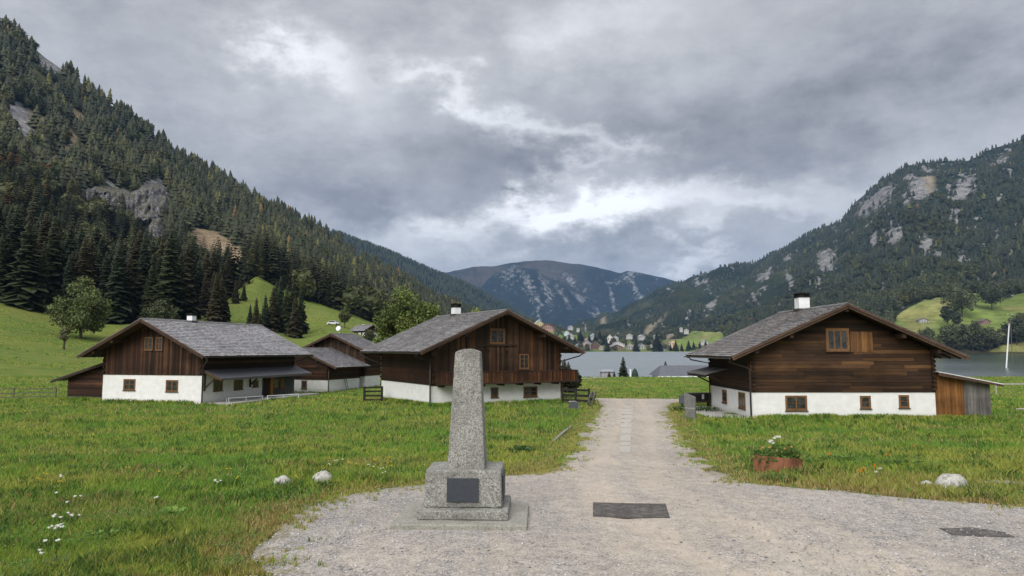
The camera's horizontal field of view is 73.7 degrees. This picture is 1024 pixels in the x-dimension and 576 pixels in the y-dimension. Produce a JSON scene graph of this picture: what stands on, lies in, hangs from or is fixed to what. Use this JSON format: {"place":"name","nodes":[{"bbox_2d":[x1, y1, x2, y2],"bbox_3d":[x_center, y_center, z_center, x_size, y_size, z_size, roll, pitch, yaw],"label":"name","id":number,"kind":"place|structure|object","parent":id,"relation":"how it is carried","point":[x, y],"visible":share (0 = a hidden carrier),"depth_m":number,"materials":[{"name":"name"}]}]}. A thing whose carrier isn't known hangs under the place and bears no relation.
{"place":"outdoors","nodes":[
{"label":"outdoors","id":0,"kind":"place"},
{"bbox_2d":[81,182,167,237],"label":"cliff","id":1,"kind":"structure","parent":0,"point":[145,201],"depth_m":645.35,"materials":[{"name":"grey stone"}]},
{"bbox_2d":[0,50,576,338],"bbox_3d":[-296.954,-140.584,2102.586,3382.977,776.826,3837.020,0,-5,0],"label":"mountain","id":2,"kind":"structure","parent":0,"point":[21,113],"depth_m":751.97,"materials":[{"name":"grey stone"}]},
{"bbox_2d":[35,212,54,263],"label":"spruce tree","id":3,"kind":"object","parent":2,"relation":"on","point":[45,223],"visible":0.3,"depth_m":206.58,"materials":[{"name":"green plant"}]},
{"bbox_2d":[42,216,66,310],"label":"spruce tree","id":4,"kind":"object","parent":2,"relation":"on","point":[56,265],"visible":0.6,"depth_m":195.34,"materials":[{"name":"green plant"}]},
{"bbox_2d":[63,221,78,260],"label":"spruce tree","id":5,"kind":"object","parent":2,"relation":"on","point":[71,242],"visible":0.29,"depth_m":217.72,"materials":[{"name":"green plant"}]},
{"bbox_2d":[55,237,100,308],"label":"spruce tree","id":6,"kind":"object","parent":2,"relation":"on","point":[84,269],"visible":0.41,"depth_m":195.70,"materials":[{"name":"green plant"}]},
{"bbox_2d":[75,224,84,255],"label":"spruce tree","id":7,"kind":"object","parent":2,"relation":"on","point":[80,239],"visible":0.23,"depth_m":244.08,"materials":[{"name":"green plant"}]},
{"bbox_2d":[87,235,100,284],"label":"spruce tree","id":8,"kind":"object","parent":2,"relation":"on","point":[94,264],"visible":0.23,"depth_m":208.28,"materials":[{"name":"green plant"}]},
{"bbox_2d":[96,236,108,266],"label":"spruce tree","id":9,"kind":"object","parent":2,"relation":"on","point":[103,248],"visible":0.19,"depth_m":249.49,"materials":[{"name":"green plant"}]},
{"bbox_2d":[97,251,112,294],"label":"spruce tree","id":10,"kind":"object","parent":2,"relation":"on","point":[105,271],"visible":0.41,"depth_m":205.12,"materials":[{"name":"green plant"}]},
{"bbox_2d":[100,246,138,324],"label":"spruce tree","id":11,"kind":"object","parent":2,"relation":"on","point":[116,285],"visible":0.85,"depth_m":197.68,"materials":[{"name":"green plant"}]},
{"bbox_2d":[125,230,155,310],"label":"spruce tree","id":12,"kind":"object","parent":2,"relation":"on","point":[135,256],"visible":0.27,"depth_m":217.10,"materials":[{"name":"green plant"}]},
{"bbox_2d":[134,233,150,305],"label":"spruce tree","id":13,"kind":"object","parent":2,"relation":"on","point":[144,269],"visible":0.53,"depth_m":215.26,"materials":[{"name":"green plant"}]},
{"bbox_2d":[154,234,166,268],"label":"spruce tree","id":14,"kind":"object","parent":2,"relation":"on","point":[161,247],"visible":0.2,"depth_m":230.25,"materials":[{"name":"green plant"}]},
{"bbox_2d":[180,241,202,318],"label":"spruce tree","id":15,"kind":"object","parent":2,"relation":"on","point":[187,274],"visible":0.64,"depth_m":220.00,"materials":[{"name":"green plant"}]},
{"bbox_2d":[0,139,410,322],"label":"forest","id":16,"kind":"object","parent":2,"relation":"on","point":[261,259],"visible":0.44,"depth_m":418.48,"materials":[{"name":"green plant"}]},
{"bbox_2d":[201,251,212,288],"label":"spruce tree","id":17,"kind":"object","parent":2,"relation":"on","point":[206,268],"visible":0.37,"depth_m":263.13,"materials":[{"name":"green plant"}]},
{"bbox_2d":[222,253,234,298],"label":"spruce tree","id":18,"kind":"object","parent":2,"relation":"on","point":[229,282],"visible":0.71,"depth_m":276.88,"materials":[{"name":"green plant"}]},
{"bbox_2d":[0,15,585,342],"bbox_3d":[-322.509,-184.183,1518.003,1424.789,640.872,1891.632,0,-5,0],"label":"forest","id":19,"kind":"object","parent":2,"relation":"on","point":[231,223],"visible":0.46,"depth_m":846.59,"materials":[{"name":"green plant"}]},
{"bbox_2d":[343,235,506,310],"bbox_3d":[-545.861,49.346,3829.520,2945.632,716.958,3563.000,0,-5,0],"label":"mountain","id":20,"kind":"structure","parent":0,"point":[430,275],"depth_m":3206.68,"materials":[{"name":"plant"}]},
{"bbox_2d":[316,222,528,316],"bbox_3d":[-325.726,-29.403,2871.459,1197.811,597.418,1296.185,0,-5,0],"label":"forest","id":21,"kind":"object","parent":20,"relation":"on","point":[422,274],"visible":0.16,"depth_m":3195.87,"materials":[{"name":"green plant"}]},
{"bbox_2d":[0,394,1023,575],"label":"grass","id":22,"kind":"structure","parent":0,"point":[209,505],"depth_m":18.57,"materials":[{"name":"green plant"}]},
{"bbox_2d":[0,279,1023,575],"bbox_3d":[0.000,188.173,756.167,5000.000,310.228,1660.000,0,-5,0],"label":"ground","id":23,"kind":"structure","parent":0,"point":[254,291],"depth_m":70.87,"materials":[{"name":"green plant"}]},
{"bbox_2d":[0,233,9,300],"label":"spruce tree","id":24,"kind":"object","parent":23,"relation":"on","point":[3,267],"visible":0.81,"depth_m":184.79,"materials":[{"name":"green plant"}]},
{"bbox_2d":[4,204,26,279],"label":"spruce tree","id":25,"kind":"object","parent":23,"relation":"on","point":[14,244],"visible":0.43,"depth_m":190.81,"materials":[{"name":"green plant"}]},
{"bbox_2d":[0,221,52,312],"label":"spruce tree","id":26,"kind":"object","parent":23,"relation":"on","point":[23,292],"visible":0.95,"depth_m":184.04,"materials":[{"name":"green plant"}]},
{"bbox_2d":[0,387,56,398],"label":"rail fence","id":27,"kind":"object","parent":23,"relation":"on","point":[55,392],"visible":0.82,"depth_m":58.68,"materials":[{"name":"wood"}]},
{"bbox_2d":[32,241,54,313],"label":"spruce tree","id":28,"kind":"object","parent":23,"relation":"on","point":[45,267],"visible":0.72,"depth_m":188.16,"materials":[{"name":"green plant"}]},
{"bbox_2d":[58,327,70,349],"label":"tree","id":29,"kind":"object","parent":23,"relation":"on","point":[64,333],"visible":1,"depth_m":134.39,"materials":[{"name":"green plant"}]},
{"bbox_2d":[56,254,75,303],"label":"spruce tree","id":30,"kind":"object","parent":23,"relation":"on","point":[68,275],"visible":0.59,"depth_m":192.00,"materials":[{"name":"green plant"}]},
{"bbox_2d":[43,275,113,338],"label":"broadleaf tree","id":31,"kind":"object","parent":23,"relation":"on","point":[89,310],"visible":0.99,"depth_m":156.32,"materials":[{"name":"green plant"}]},
{"bbox_2d":[60,528,130,548],"bbox_3d":[-6.303,3.817,10.399,0.950,0.263,0.960,0,-5,0],"label":"weed plant","id":32,"kind":"object","parent":23,"relation":"on","point":[100,538],"visible":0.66,"depth_m":10.38,"materials":[{"name":"green plant"}]},
{"bbox_2d":[119,254,141,323],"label":"spruce tree","id":33,"kind":"object","parent":23,"relation":"on","point":[135,302],"visible":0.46,"depth_m":202.52,"materials":[{"name":"green plant"}]},
{"bbox_2d":[134,265,156,318],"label":"spruce tree","id":34,"kind":"object","parent":23,"relation":"on","point":[148,291],"visible":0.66,"depth_m":203.07,"materials":[{"name":"green plant"}]},
{"bbox_2d":[141,299,178,318],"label":"broadleaf tree","id":35,"kind":"object","parent":23,"relation":"on","point":[159,311],"visible":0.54,"depth_m":163.68,"materials":[{"name":"green plant"}]},
{"bbox_2d":[150,230,189,319],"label":"spruce tree","id":36,"kind":"object","parent":23,"relation":"on","point":[172,286],"visible":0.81,"depth_m":205.88,"materials":[{"name":"green plant"}]},
{"bbox_2d":[153,505,187,517],"bbox_3d":[-5.953,3.962,11.971,0.626,0.252,0.565,-2,-6,24],"label":"weed plant","id":37,"kind":"object","parent":23,"relation":"on","point":[167,511],"visible":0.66,"depth_m":12.04,"materials":[{"name":"green plant"}]},
{"bbox_2d":[51,313,318,404],"bbox_3d":[-29.023,6.776,62.233,17.530,8.670,16.220,-1,-5,14],"label":"farmhouse","id":38,"kind":"object","parent":23,"relation":"on","point":[191,358],"visible":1,"depth_m":56.29,"materials":[{"name":"white paint"}]},
{"bbox_2d":[122,379,135,390],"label":"window","id":39,"kind":"structure","parent":38,"relation":"in","point":[128,384],"depth_m":55.85,"materials":[{"name":"brown wood"}]},
{"bbox_2d":[144,337,152,350],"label":"window","id":40,"kind":"structure","parent":38,"relation":"in","point":[148,341],"depth_m":55.69,"materials":[{"name":"brown wood"}]},
{"bbox_2d":[165,380,177,392],"bbox_3d":[-27.334,7.887,54.840,1.248,0.982,0.110,-1,-5,14],"label":"window","id":41,"kind":"structure","parent":38,"relation":"in","point":[171,385],"depth_m":54.86,"materials":[{"name":"brown wood"}]},
{"bbox_2d":[0,279,380,390],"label":"grass","id":42,"kind":"structure","parent":23,"relation":"on","point":[61,365],"depth_m":144.25,"materials":[{"name":"green plant"}]},
{"bbox_2d":[190,239,202,305],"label":"spruce tree","id":43,"kind":"object","parent":23,"relation":"on","point":[193,248],"visible":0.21,"depth_m":234.91,"materials":[{"name":"green plant"}]},
{"bbox_2d":[198,273,210,316],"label":"spruce tree","id":44,"kind":"object","parent":23,"relation":"on","point":[204,298],"visible":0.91,"depth_m":231.77,"materials":[{"name":"green plant"}]},
{"bbox_2d":[209,251,220,277],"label":"spruce tree","id":45,"kind":"object","parent":23,"relation":"on","point":[213,262],"visible":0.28,"depth_m":272.73,"materials":[{"name":"green plant"}]},
{"bbox_2d":[204,273,226,321],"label":"spruce tree","id":46,"kind":"object","parent":23,"relation":"on","point":[214,311],"visible":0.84,"depth_m":207.68,"materials":[{"name":"green plant"}]},
{"bbox_2d":[219,275,230,322],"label":"spruce tree","id":47,"kind":"object","parent":23,"relation":"on","point":[225,311],"visible":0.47,"depth_m":212.49,"materials":[{"name":"green plant"}]},
{"bbox_2d":[231,279,241,303],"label":"spruce tree","id":48,"kind":"object","parent":23,"relation":"on","point":[235,299],"visible":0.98,"depth_m":262.38,"materials":[{"name":"green plant"}]},
{"bbox_2d":[250,299,259,323],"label":"spruce tree","id":49,"kind":"object","parent":23,"relation":"on","point":[255,317],"visible":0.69,"depth_m":204.73,"materials":[{"name":"green plant"}]},
{"bbox_2d":[261,294,272,330],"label":"spruce tree","id":50,"kind":"object","parent":23,"relation":"on","point":[265,317],"visible":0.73,"depth_m":211.79,"materials":[{"name":"green plant"}]},
{"bbox_2d":[268,287,281,332],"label":"spruce tree","id":51,"kind":"object","parent":23,"relation":"on","point":[273,316],"visible":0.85,"depth_m":221.59,"materials":[{"name":"green plant"}]},
{"bbox_2d":[275,276,283,321],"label":"spruce tree","id":52,"kind":"object","parent":23,"relation":"on","point":[280,299],"visible":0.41,"depth_m":230.14,"materials":[{"name":"green plant"}]},
{"bbox_2d":[279,284,292,332],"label":"spruce tree","id":53,"kind":"object","parent":23,"relation":"on","point":[285,312],"visible":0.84,"depth_m":225.24,"materials":[{"name":"green plant"}]},
{"bbox_2d":[284,297,304,337],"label":"spruce tree","id":54,"kind":"object","parent":23,"relation":"on","point":[295,330],"visible":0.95,"depth_m":217.07,"materials":[{"name":"green plant"}]},
{"bbox_2d":[297,288,309,333],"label":"spruce tree","id":55,"kind":"object","parent":23,"relation":"on","point":[303,316],"visible":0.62,"depth_m":231.86,"materials":[{"name":"green plant"}]},
{"bbox_2d":[312,470,331,482],"bbox_3d":[-4.334,4.354,15.593,0.490,0.366,0.413,0,-5,0],"label":"rock","id":56,"kind":"object","parent":23,"relation":"on","point":[325,474],"visible":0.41,"depth_m":15.51,"materials":[{"name":"stone"}]},
{"bbox_2d":[294,326,380,391],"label":"farmhouse","id":57,"kind":"object","parent":23,"relation":"on","point":[334,361],"visible":0.68,"depth_m":76.80,"materials":[{"name":"white paint"}]},
{"bbox_2d":[338,306,351,327],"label":"broadleaf tree","id":58,"kind":"object","parent":23,"relation":"on","point":[344,315],"visible":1,"depth_m":261.19,"materials":[{"name":"green plant"}]},
{"bbox_2d":[349,324,377,338],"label":"chalet","id":59,"kind":"object","parent":23,"relation":"on","point":[360,329],"visible":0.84,"depth_m":250.16,"materials":[{"name":"white paint"}]},
{"bbox_2d":[363,386,382,401],"bbox_3d":[-10.945,8.500,53.827,1.538,1.499,0.200,0,-5,0],"label":"rail fence","id":60,"kind":"object","parent":23,"relation":"on","point":[365,391],"visible":0.87,"depth_m":53.84,"materials":[{"name":"wood"}]},
{"bbox_2d":[372,286,441,342],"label":"broadleaf tree","id":61,"kind":"object","parent":23,"relation":"on","point":[395,319],"visible":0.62,"depth_m":105.84,"materials":[{"name":"green plant"}]},
{"bbox_2d":[390,349,528,530],"bbox_3d":[-0.857,2.695,12.286,2.289,3.193,1.729,0,-5,2],"label":"stone monument","id":62,"kind":"object","parent":23,"relation":"on","point":[465,486],"visible":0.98,"depth_m":11.91,"materials":[{"name":"stone"}]},
{"bbox_2d":[359,303,585,402],"bbox_3d":[-3.451,5.621,54.987,14.178,9.070,12.810,3,-6,-31],"label":"farmhouse","id":63,"kind":"object","parent":23,"relation":"on","point":[521,358],"visible":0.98,"depth_m":51.22,"materials":[{"name":"white paint"}]},
{"bbox_2d":[490,328,505,344],"bbox_3d":[-1.071,3.611,50.758,1.362,1.201,0.110,3,-6,-31],"label":"window","id":64,"kind":"structure","parent":63,"relation":"in","point":[497,336],"depth_m":50.76,"materials":[{"name":"brown wood"}]},
{"bbox_2d":[519,354,529,369],"bbox_3d":[0.940,5.601,51.782,0.927,1.183,0.110,3,-6,-31],"label":"window","id":65,"kind":"structure","parent":63,"relation":"in","point":[523,358],"depth_m":51.78,"materials":[{"name":"brown wood"}]},
{"bbox_2d":[523,386,537,397],"bbox_3d":[1.418,7.907,51.911,1.316,0.822,0.110,3,-6,-31],"label":"window","id":66,"kind":"structure","parent":63,"relation":"in","point":[531,391],"depth_m":51.92,"materials":[{"name":"brown wood"}]},
{"bbox_2d":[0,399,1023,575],"bbox_3d":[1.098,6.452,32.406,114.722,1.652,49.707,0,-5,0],"label":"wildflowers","id":67,"kind":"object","parent":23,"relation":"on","point":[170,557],"depth_m":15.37,"materials":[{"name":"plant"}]},
{"bbox_2d":[0,375,1023,400],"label":"grass","id":68,"kind":"structure","parent":23,"relation":"on","point":[681,391],"depth_m":70.96,"materials":[{"name":"green plant"}]},
{"bbox_2d":[59,396,1001,419],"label":"grass","id":69,"kind":"structure","parent":23,"relation":"on","point":[778,415],"depth_m":47.31,"materials":[{"name":"green plant"}]},
{"bbox_2d":[560,359,573,392],"bbox_3d":[4.843,8.339,63.593,2.021,3.480,2.073,2,-5,-18],"label":"spruce tree","id":70,"kind":"object","parent":23,"relation":"on","point":[566,385],"visible":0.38,"depth_m":63.16,"materials":[{"name":"green plant"}]},
{"bbox_2d":[561,387,589,402],"bbox_3d":[4.724,8.134,50.583,2.164,1.480,0.194,-1,-5,16],"label":"rail fence","id":71,"kind":"object","parent":23,"relation":"on","point":[575,395],"visible":0.68,"depth_m":50.61,"materials":[{"name":"wood"}]},
{"bbox_2d":[649,365,708,376],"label":"lake house","id":72,"kind":"structure","parent":23,"relation":"on","point":[671,370],"depth_m":109.67,"materials":[{"name":"stone"}]},
{"bbox_2d":[684,393,695,418],"bbox_3d":[10.136,6.872,38.825,0.106,1.797,0.720,4,-7,-40],"label":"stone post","id":73,"kind":"object","parent":23,"relation":"on","point":[690,405],"visible":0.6,"depth_m":38.80,"materials":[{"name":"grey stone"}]},
{"bbox_2d":[687,392,708,405],"bbox_3d":[13.279,7.948,47.815,2.000,1.220,0.850,0,-5,-4],"label":"timber trough","id":74,"kind":"object","parent":23,"relation":"on","point":[702,397],"visible":0.42,"depth_m":47.49,"materials":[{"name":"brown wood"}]},
{"bbox_2d":[750,436,803,474],"bbox_3d":[6.690,4.260,17.326,1.456,1.004,0.783,2,-6,-25],"label":"planter","id":75,"kind":"object","parent":23,"relation":"on","point":[778,457],"visible":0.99,"depth_m":17.09,"materials":[{"name":"orange ceramic"}]},
{"bbox_2d":[677,292,1003,417],"bbox_3d":[19.868,4.668,43.739,16.985,8.950,10.030,0,-5,0],"label":"farmhouse","id":76,"kind":"object","parent":23,"relation":"on","point":[805,358],"visible":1,"depth_m":39.73,"materials":[{"name":"white paint"}]},
{"bbox_2d":[738,392,745,409],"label":"window","id":77,"kind":"structure","parent":76,"relation":"in","point":[741,396],"depth_m":41.23,"materials":[{"name":"brown wood"}]},
{"bbox_2d":[785,395,808,411],"bbox_3d":[16.458,6.683,39.509,1.340,0.909,0.110,0,-5,0],"label":"window","id":78,"kind":"structure","parent":76,"relation":"in","point":[798,403],"depth_m":39.53,"materials":[{"name":"brown wood"}]},
{"bbox_2d":[825,328,850,351],"bbox_3d":[19.003,3.043,39.806,1.443,1.384,0.110,0,-5,0],"label":"window","id":79,"kind":"structure","parent":76,"relation":"in","point":[837,339],"depth_m":39.83,"materials":[{"name":"brown wood"}]},
{"bbox_2d":[860,396,872,409],"bbox_3d":[20.491,6.638,39.541,0.705,0.781,0.110,0,-5,0],"label":"window","id":80,"kind":"structure","parent":76,"relation":"in","point":[865,401],"depth_m":39.56,"materials":[{"name":"brown wood"}]},
{"bbox_2d":[898,395,910,408],"bbox_3d":[22.723,6.598,39.554,0.679,0.784,0.110,0,-5,0],"label":"window","id":81,"kind":"structure","parent":76,"relation":"in","point":[903,399],"depth_m":39.57,"materials":[{"name":"brown wood"}]},
{"bbox_2d":[818,453,873,462],"bbox_3d":[9.682,4.952,19.827,1.564,0.232,1.521,0,-5,0],"label":"weed plant","id":82,"kind":"object","parent":23,"relation":"on","point":[848,456],"visible":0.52,"depth_m":19.88,"materials":[{"name":"green plant"}]},
{"bbox_2d":[879,458,935,468],"bbox_3d":[10.696,4.737,18.476,1.522,0.231,1.505,0,-5,0],"label":"weed plant","id":83,"kind":"object","parent":23,"relation":"on","point":[900,461],"visible":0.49,"depth_m":18.59,"materials":[{"name":"green plant"}]},
{"bbox_2d":[935,473,967,487],"bbox_3d":[9.621,4.273,14.897,0.772,0.444,0.488,1,-5,-11],"label":"rock","id":84,"kind":"object","parent":23,"relation":"on","point":[946,480],"visible":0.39,"depth_m":14.76,"materials":[{"name":"stone"}]},
{"bbox_2d":[0,0,1023,281],"label":"sky","id":85,"kind":"structure","parent":0,"point":[674,140],"materials":[{"name":"grey"}]},
{"bbox_2d":[443,260,675,328],"bbox_3d":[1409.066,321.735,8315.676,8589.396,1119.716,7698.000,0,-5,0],"label":"mountain","id":86,"kind":"structure","parent":0,"point":[563,294],"depth_m":6723.55,"materials":[{"name":"stone"}]},
{"bbox_2d":[250,398,1023,575],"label":"gravel road","id":87,"kind":"structure","parent":0,"point":[601,475],"depth_m":11.27,"materials":[{"name":"grey gravel"}]},
{"bbox_2d":[593,502,669,518],"bbox_3d":[2.210,4.144,12.716,1.437,0.039,1.131,0,-5,5],"label":"ground mat","id":88,"kind":"object","parent":87,"relation":"on","point":[630,510],"visible":1,"depth_m":12.64,"materials":[{"name":"rubber"}]},
{"bbox_2d":[939,527,1014,536],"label":"puddle","id":89,"kind":"object","parent":87,"relation":"on","point":[976,532],"visible":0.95,"depth_m":11.12,"materials":[{"name":"liquid"}]},
{"bbox_2d":[561,352,1023,376],"bbox_3d":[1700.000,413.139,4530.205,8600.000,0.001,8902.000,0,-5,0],"label":"lake","id":90,"kind":"structure","parent":0,"point":[593,364],"depth_m":244.81,"materials":[{"name":"liquid"}]},
{"bbox_2d":[568,139,1023,353],"bbox_3d":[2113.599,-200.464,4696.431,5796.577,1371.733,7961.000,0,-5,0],"label":"mountain","id":91,"kind":"structure","parent":0,"point":[767,286],"depth_m":2217.20,"materials":[{"name":"stone"}]},
{"bbox_2d":[651,332,660,351],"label":"village tree","id":92,"kind":"object","parent":91,"relation":"on","point":[655,344],"visible":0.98,"depth_m":1496.27,"materials":[{"name":"green plant"}]},
{"bbox_2d":[563,133,1023,349],"bbox_3d":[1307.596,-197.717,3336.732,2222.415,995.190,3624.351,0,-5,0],"label":"forest","id":93,"kind":"object","parent":91,"relation":"on","point":[995,245],"visible":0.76,"depth_m":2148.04,"materials":[{"name":"green plant"}]},
{"bbox_2d":[812,244,1023,349],"bbox_3d":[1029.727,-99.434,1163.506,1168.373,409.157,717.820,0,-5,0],"label":"forest","id":94,"kind":"object","parent":91,"relation":"on","point":[1015,259],"visible":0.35,"depth_m":1376.77,"materials":[{"name":"green plant"}]},
{"bbox_2d":[939,306,952,324],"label":"shore tree","id":95,"kind":"object","parent":91,"relation":"on","point":[945,311],"visible":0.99,"depth_m":918.28,"materials":[{"name":"green plant"}]},
{"bbox_2d":[937,322,962,346],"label":"shore tree","id":96,"kind":"object","parent":91,"relation":"on","point":[946,334],"visible":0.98,"depth_m":850.28,"materials":[{"name":"green plant"}]},
{"bbox_2d":[949,311,962,324],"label":"shore tree","id":97,"kind":"object","parent":91,"relation":"on","point":[957,319],"visible":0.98,"depth_m":909.45,"materials":[{"name":"green plant"}]},
{"bbox_2d":[940,286,979,317],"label":"shore tree","id":98,"kind":"object","parent":91,"relation":"on","point":[956,296],"visible":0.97,"depth_m":958.04,"materials":[{"name":"green plant"}]},
{"bbox_2d":[957,320,987,353],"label":"shore tree","id":99,"kind":"object","parent":91,"relation":"on","point":[975,331],"visible":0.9,"depth_m":843.69,"materials":[{"name":"green plant"}]},
{"bbox_2d":[975,284,1006,309],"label":"shore tree","id":100,"kind":"object","parent":91,"relation":"on","point":[993,297],"visible":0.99,"depth_m":984.92,"materials":[{"name":"green plant"}]},
{"bbox_2d":[981,326,1001,353],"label":"shore tree","id":101,"kind":"object","parent":91,"relation":"on","point":[989,335],"visible":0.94,"depth_m":842.56,"materials":[{"name":"green plant"}]},
{"bbox_2d":[1000,315,1023,344],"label":"shore tree","id":102,"kind":"object","parent":91,"relation":"on","point":[1018,331],"visible":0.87,"depth_m":855.68,"materials":[{"name":"green plant"}]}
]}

